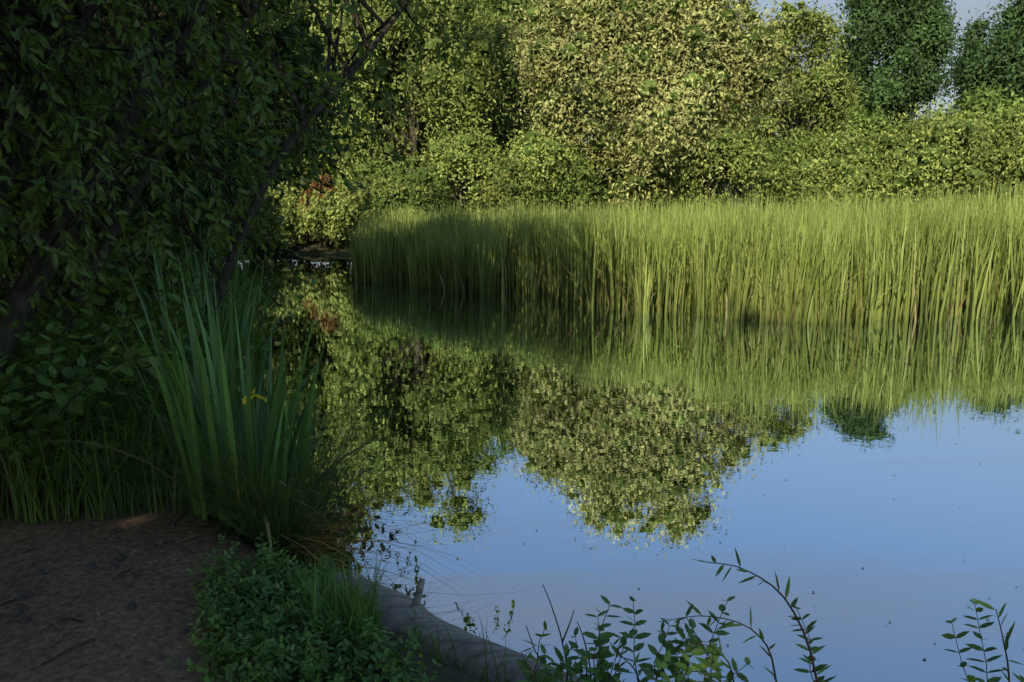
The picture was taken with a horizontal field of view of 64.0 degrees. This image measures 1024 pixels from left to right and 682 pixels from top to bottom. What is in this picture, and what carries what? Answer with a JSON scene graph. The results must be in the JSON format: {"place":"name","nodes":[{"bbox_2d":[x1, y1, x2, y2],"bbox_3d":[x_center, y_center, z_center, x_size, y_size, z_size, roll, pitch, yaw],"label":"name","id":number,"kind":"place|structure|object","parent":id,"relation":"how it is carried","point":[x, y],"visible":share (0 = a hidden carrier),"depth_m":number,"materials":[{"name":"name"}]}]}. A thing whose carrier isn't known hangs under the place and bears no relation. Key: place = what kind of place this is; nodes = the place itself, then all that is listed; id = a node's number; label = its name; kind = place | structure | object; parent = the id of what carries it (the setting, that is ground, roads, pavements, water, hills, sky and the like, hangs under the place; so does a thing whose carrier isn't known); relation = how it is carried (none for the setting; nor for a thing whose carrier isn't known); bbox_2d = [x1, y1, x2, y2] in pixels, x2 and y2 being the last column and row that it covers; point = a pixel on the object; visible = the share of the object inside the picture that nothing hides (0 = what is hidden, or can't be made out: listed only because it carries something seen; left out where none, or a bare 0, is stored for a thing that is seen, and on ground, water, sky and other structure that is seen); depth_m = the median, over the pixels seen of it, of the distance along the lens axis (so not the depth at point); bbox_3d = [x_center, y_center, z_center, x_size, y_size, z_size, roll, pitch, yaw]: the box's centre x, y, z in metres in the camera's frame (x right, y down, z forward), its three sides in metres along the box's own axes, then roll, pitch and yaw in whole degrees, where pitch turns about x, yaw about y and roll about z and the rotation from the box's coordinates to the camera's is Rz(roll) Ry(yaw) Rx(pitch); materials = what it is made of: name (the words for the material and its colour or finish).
{"place":"outdoors","nodes":[
{"label":"outdoors","id":0,"kind":"place"},
{"bbox_2d":[0,146,777,681],"bbox_3d":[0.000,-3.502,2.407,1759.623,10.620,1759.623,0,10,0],"label":"ground","id":1,"kind":"structure","parent":0,"point":[160,594],"depth_m":2.77,"materials":[{"name":"brown soil"}]},
{"bbox_2d":[0,11,227,282],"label":"tree","id":2,"kind":"object","parent":1,"relation":"on","point":[160,111],"depth_m":11.35,"materials":[{"name":"green plant"}]},
{"bbox_2d":[0,292,245,510],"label":"nettle plants","id":3,"kind":"object","parent":1,"relation":"on","point":[43,379],"visible":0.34,"depth_m":3.54,"materials":[{"name":"green plant"}]},
{"bbox_2d":[0,511,256,664],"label":"path debris","id":4,"kind":"object","parent":1,"relation":"on","point":[17,612],"visible":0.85,"depth_m":2.84,"materials":[{"name":"brown plant"}]},
{"bbox_2d":[0,160,336,509],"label":"bank bush","id":5,"kind":"object","parent":1,"relation":"on","point":[57,318],"visible":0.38,"depth_m":4.17,"materials":[{"name":"green plant"}]},
{"bbox_2d":[0,275,339,524],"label":"bank grass","id":6,"kind":"structure","parent":1,"relation":"on","point":[16,485],"depth_m":3.48,"materials":[{"name":"green plant"}]},
{"bbox_2d":[0,0,401,329],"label":"tree","id":7,"kind":"object","parent":1,"relation":"on","point":[301,61],"visible":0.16,"depth_m":7.60,"materials":[{"name":"green plant"}]},
{"bbox_2d":[160,160,272,260],"bbox_3d":[-7.026,-3.238,14.703,5.307,4.196,4.653,0,10,0],"label":"bank tree","id":8,"kind":"object","parent":1,"relation":"on","point":[206,199],"depth_m":14.89,"materials":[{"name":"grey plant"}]},
{"bbox_2d":[37,217,397,561],"bbox_3d":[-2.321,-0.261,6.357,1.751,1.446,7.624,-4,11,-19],"label":"iris plant","id":9,"kind":"object","parent":1,"relation":"on","point":[218,369],"visible":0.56,"depth_m":3.53,"materials":[{"name":"green plant"}]},
{"bbox_2d":[224,195,278,247],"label":"bush","id":10,"kind":"object","parent":1,"relation":"on","point":[260,221],"visible":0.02,"depth_m":21.20,"materials":[{"name":"green plant"}]},
{"bbox_2d":[232,205,277,249],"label":"bush","id":11,"kind":"object","parent":1,"relation":"on","point":[265,236],"visible":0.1,"depth_m":20.79,"materials":[{"name":"green plant"}]},
{"bbox_2d":[0,0,515,386],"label":"willow tree","id":12,"kind":"object","parent":1,"relation":"on","point":[73,197],"visible":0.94,"depth_m":4.09,"materials":[{"name":"green plant"}]},
{"bbox_2d":[22,333,533,612],"bbox_3d":[-0.902,0.523,3.397,2.139,1.209,1.806,0,10,0],"label":"sedge","id":13,"kind":"object","parent":1,"relation":"on","point":[300,526],"visible":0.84,"depth_m":3.30,"materials":[{"name":"green plant"}]},
{"bbox_2d":[262,179,304,241],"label":"bush","id":14,"kind":"object","parent":1,"relation":"on","point":[285,198],"visible":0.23,"depth_m":21.25,"materials":[{"name":"green plant"}]},
{"bbox_2d":[266,201,313,252],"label":"bush","id":15,"kind":"object","parent":1,"relation":"on","point":[292,236],"visible":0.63,"depth_m":20.78,"materials":[{"name":"green plant"}]},
{"bbox_2d":[257,161,322,195],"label":"bush","id":16,"kind":"object","parent":1,"relation":"on","point":[293,183],"depth_m":42.47,"materials":[{"name":"green plant"}]},
{"bbox_2d":[165,533,441,681],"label":"weeds","id":17,"kind":"object","parent":1,"relation":"on","point":[288,592],"visible":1,"depth_m":2.39,"materials":[{"name":"green plant"}]},
{"bbox_2d":[226,0,381,193],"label":"tree","id":18,"kind":"object","parent":1,"relation":"on","point":[306,159],"visible":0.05,"depth_m":24.88,"materials":[{"name":"green plant"}]},
{"bbox_2d":[281,191,327,237],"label":"bush","id":19,"kind":"object","parent":1,"relation":"on","point":[301,214],"visible":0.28,"depth_m":21.00,"materials":[{"name":"green plant"}]},
{"bbox_2d":[297,174,347,246],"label":"bush","id":20,"kind":"object","parent":1,"relation":"on","point":[310,190],"visible":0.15,"depth_m":20.99,"materials":[{"name":"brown plant"}]},
{"bbox_2d":[304,205,355,252],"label":"bush","id":21,"kind":"object","parent":1,"relation":"on","point":[334,233],"visible":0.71,"depth_m":20.59,"materials":[{"name":"green plant"}]},
{"bbox_2d":[235,0,425,191],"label":"tree","id":22,"kind":"object","parent":1,"relation":"on","point":[388,79],"visible":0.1,"depth_m":24.73,"materials":[{"name":"green plant"}]},
{"bbox_2d":[302,184,362,247],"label":"bush","id":23,"kind":"object","parent":1,"relation":"on","point":[343,212],"visible":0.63,"depth_m":20.36,"materials":[{"name":"green plant"}]},
{"bbox_2d":[330,166,401,234],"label":"bush","id":24,"kind":"object","parent":1,"relation":"on","point":[346,192],"visible":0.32,"depth_m":20.62,"materials":[{"name":"green plant"}]},
{"bbox_2d":[349,173,440,224],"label":"bush","id":25,"kind":"object","parent":1,"relation":"on","point":[383,185],"visible":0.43,"depth_m":20.44,"materials":[{"name":"green plant"}]},
{"bbox_2d":[324,148,472,222],"bbox_3d":[-3.048,-3.677,21.533,3.786,2.676,3.732,-9,14,-41],"label":"bush","id":26,"kind":"object","parent":1,"relation":"on","point":[413,180],"visible":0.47,"depth_m":20.83,"materials":[{"name":"green plant"}]},
{"bbox_2d":[304,0,516,184],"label":"tree","id":27,"kind":"object","parent":1,"relation":"on","point":[464,91],"visible":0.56,"depth_m":22.97,"materials":[{"name":"green plant"}]},
{"bbox_2d":[324,571,581,681],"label":"log","id":28,"kind":"object","parent":1,"relation":"on","point":[471,645],"visible":0.51,"depth_m":2.69,"materials":[{"name":"grey wood"}]},
{"bbox_2d":[291,552,622,681],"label":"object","id":29,"kind":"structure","parent":1,"relation":"on","point":[438,658],"depth_m":2.48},
{"bbox_2d":[406,112,508,217],"bbox_3d":[-1.356,-4.560,23.124,3.254,3.783,3.826,-8,13,-36],"label":"bush","id":30,"kind":"object","parent":1,"relation":"on","point":[466,151],"visible":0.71,"depth_m":22.51,"materials":[{"name":"green plant"}]},
{"bbox_2d":[383,0,531,218],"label":"tree","id":31,"kind":"object","parent":1,"relation":"on","point":[498,27],"visible":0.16,"depth_m":27.87,"materials":[{"name":"green plant"}]},
{"bbox_2d":[450,0,569,204],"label":"tree","id":32,"kind":"object","parent":1,"relation":"on","point":[512,3],"visible":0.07,"depth_m":30.39,"materials":[{"name":"green plant"}]},
{"bbox_2d":[488,0,568,98],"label":"tree","id":33,"kind":"object","parent":1,"relation":"on","point":[496,18],"visible":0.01,"depth_m":68.39,"materials":[{"name":"green plant"}]},
{"bbox_2d":[472,113,606,215],"bbox_3d":[0.767,-4.244,21.934,3.695,3.488,3.660,0,10,0],"label":"bush","id":34,"kind":"object","parent":1,"relation":"on","point":[528,152],"visible":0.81,"depth_m":21.07,"materials":[{"name":"green plant"}]},
{"bbox_2d":[494,137,601,219],"bbox_3d":[0.914,-4.095,22.485,3.160,3.140,3.588,0,10,0],"label":"bush","id":35,"kind":"object","parent":1,"relation":"on","point":[554,192],"visible":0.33,"depth_m":21.61,"materials":[{"name":"green plant"}]},
{"bbox_2d":[504,0,635,146],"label":"tree","id":36,"kind":"object","parent":1,"relation":"on","point":[575,121],"visible":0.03,"depth_m":45.89,"materials":[{"name":"green plant"}]},
{"bbox_2d":[572,131,662,216],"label":"bush","id":37,"kind":"object","parent":1,"relation":"on","point":[605,196],"visible":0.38,"depth_m":22.84,"materials":[{"name":"green plant"}]},
{"bbox_2d":[584,32,681,139],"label":"tree","id":38,"kind":"object","parent":1,"relation":"on","point":[626,96],"visible":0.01,"depth_m":63.62,"materials":[{"name":"green plant"}]},
{"bbox_2d":[485,0,809,211],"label":"tree","id":39,"kind":"object","parent":1,"relation":"on","point":[575,40],"visible":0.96,"depth_m":20.70,"materials":[{"name":"green plant"}]},
{"bbox_2d":[629,152,735,220],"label":"bush","id":40,"kind":"object","parent":1,"relation":"on","point":[666,186],"visible":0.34,"depth_m":21.97,"materials":[{"name":"green plant"}]},
{"bbox_2d":[629,4,753,194],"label":"tree","id":41,"kind":"object","parent":1,"relation":"on","point":[703,90],"depth_m":44.43,"materials":[{"name":"green plant"}]},
{"bbox_2d":[661,103,799,220],"bbox_3d":[5.749,-4.354,21.822,3.780,3.840,3.563,0,10,0],"label":"bush","id":42,"kind":"object","parent":1,"relation":"on","point":[745,155],"visible":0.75,"depth_m":21.10,"materials":[{"name":"green plant"}]},
{"bbox_2d":[516,595,1023,681],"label":"herbs","id":43,"kind":"object","parent":1,"relation":"on","point":[673,665],"visible":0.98,"depth_m":2.03,"materials":[{"name":"green plant"}]},
{"bbox_2d":[521,548,1022,681],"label":"leafy plants","id":44,"kind":"object","parent":1,"relation":"on","point":[816,650],"visible":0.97,"depth_m":1.97,"materials":[{"name":"green plant"}]},
{"bbox_2d":[734,118,843,211],"bbox_3d":[8.008,-4.508,23.308,3.862,3.531,3.678,0,10,0],"label":"bush","id":45,"kind":"object","parent":1,"relation":"on","point":[781,152],"visible":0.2,"depth_m":22.62,"materials":[{"name":"green plant"}]},
{"bbox_2d":[724,0,875,206],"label":"tree","id":46,"kind":"object","parent":1,"relation":"on","point":[824,90],"visible":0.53,"depth_m":28.14,"materials":[{"name":"green plant"}]},
{"bbox_2d":[779,89,903,150],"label":"bush","id":47,"kind":"object","parent":1,"relation":"on","point":[864,113],"visible":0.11,"depth_m":46.50,"materials":[{"name":"green plant"}]},
{"bbox_2d":[773,113,921,216],"bbox_3d":[8.456,-4.090,21.209,3.637,3.511,3.912,0,10,0],"label":"bush","id":48,"kind":"object","parent":1,"relation":"on","point":[825,163],"visible":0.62,"depth_m":20.41,"materials":[{"name":"green plant"}]},
{"bbox_2d":[828,141,924,210],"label":"bush","id":49,"kind":"object","parent":1,"relation":"on","point":[889,180],"visible":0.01,"depth_m":21.20,"materials":[{"name":"green plant"}]},
{"bbox_2d":[828,0,965,133],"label":"tree","id":50,"kind":"object","parent":1,"relation":"on","point":[918,35],"visible":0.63,"depth_m":77.85,"materials":[{"name":"green plant"}]},
{"bbox_2d":[834,83,1023,215],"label":"bush","id":51,"kind":"object","parent":1,"relation":"on","point":[941,150],"visible":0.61,"depth_m":19.38,"materials":[{"name":"green plant"}]},
{"bbox_2d":[897,68,1023,133],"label":"tree","id":52,"kind":"object","parent":1,"relation":"on","point":[983,100],"visible":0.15,"depth_m":37.27,"materials":[{"name":"green plant"}]},
{"bbox_2d":[935,0,1023,112],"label":"tree","id":53,"kind":"object","parent":1,"relation":"on","point":[1001,54],"visible":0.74,"depth_m":65.12,"materials":[{"name":"green plant"}]},
{"bbox_2d":[954,93,1023,208],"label":"bush","id":54,"kind":"object","parent":1,"relation":"on","point":[1011,151],"visible":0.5,"depth_m":19.83,"materials":[{"name":"green plant"}]},
{"bbox_2d":[221,253,1023,681],"bbox_3d":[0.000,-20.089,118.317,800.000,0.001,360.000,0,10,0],"label":"pond water","id":55,"kind":"structure","parent":0,"point":[689,433],"depth_m":4.81,"materials":[{"name":"blue liquid"}]},
{"bbox_2d":[338,171,1023,324],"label":"reeds","id":56,"kind":"object","parent":55,"relation":"on","point":[819,265],"visible":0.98,"depth_m":11.21,"materials":[{"name":"green plant"}]},
{"bbox_2d":[354,366,1016,669],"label":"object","id":57,"kind":"object","parent":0,"point":[784,546],"visible":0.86,"depth_m":3.35,"materials":[{"name":"green plant"}]},
{"bbox_2d":[577,0,1023,136],"bbox_3d":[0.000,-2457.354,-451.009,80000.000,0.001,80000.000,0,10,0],"label":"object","id":58,"kind":"structure","parent":0,"point":[963,7],"depth_m":11680.52,"materials":[{"name":"blue"}]}
]}

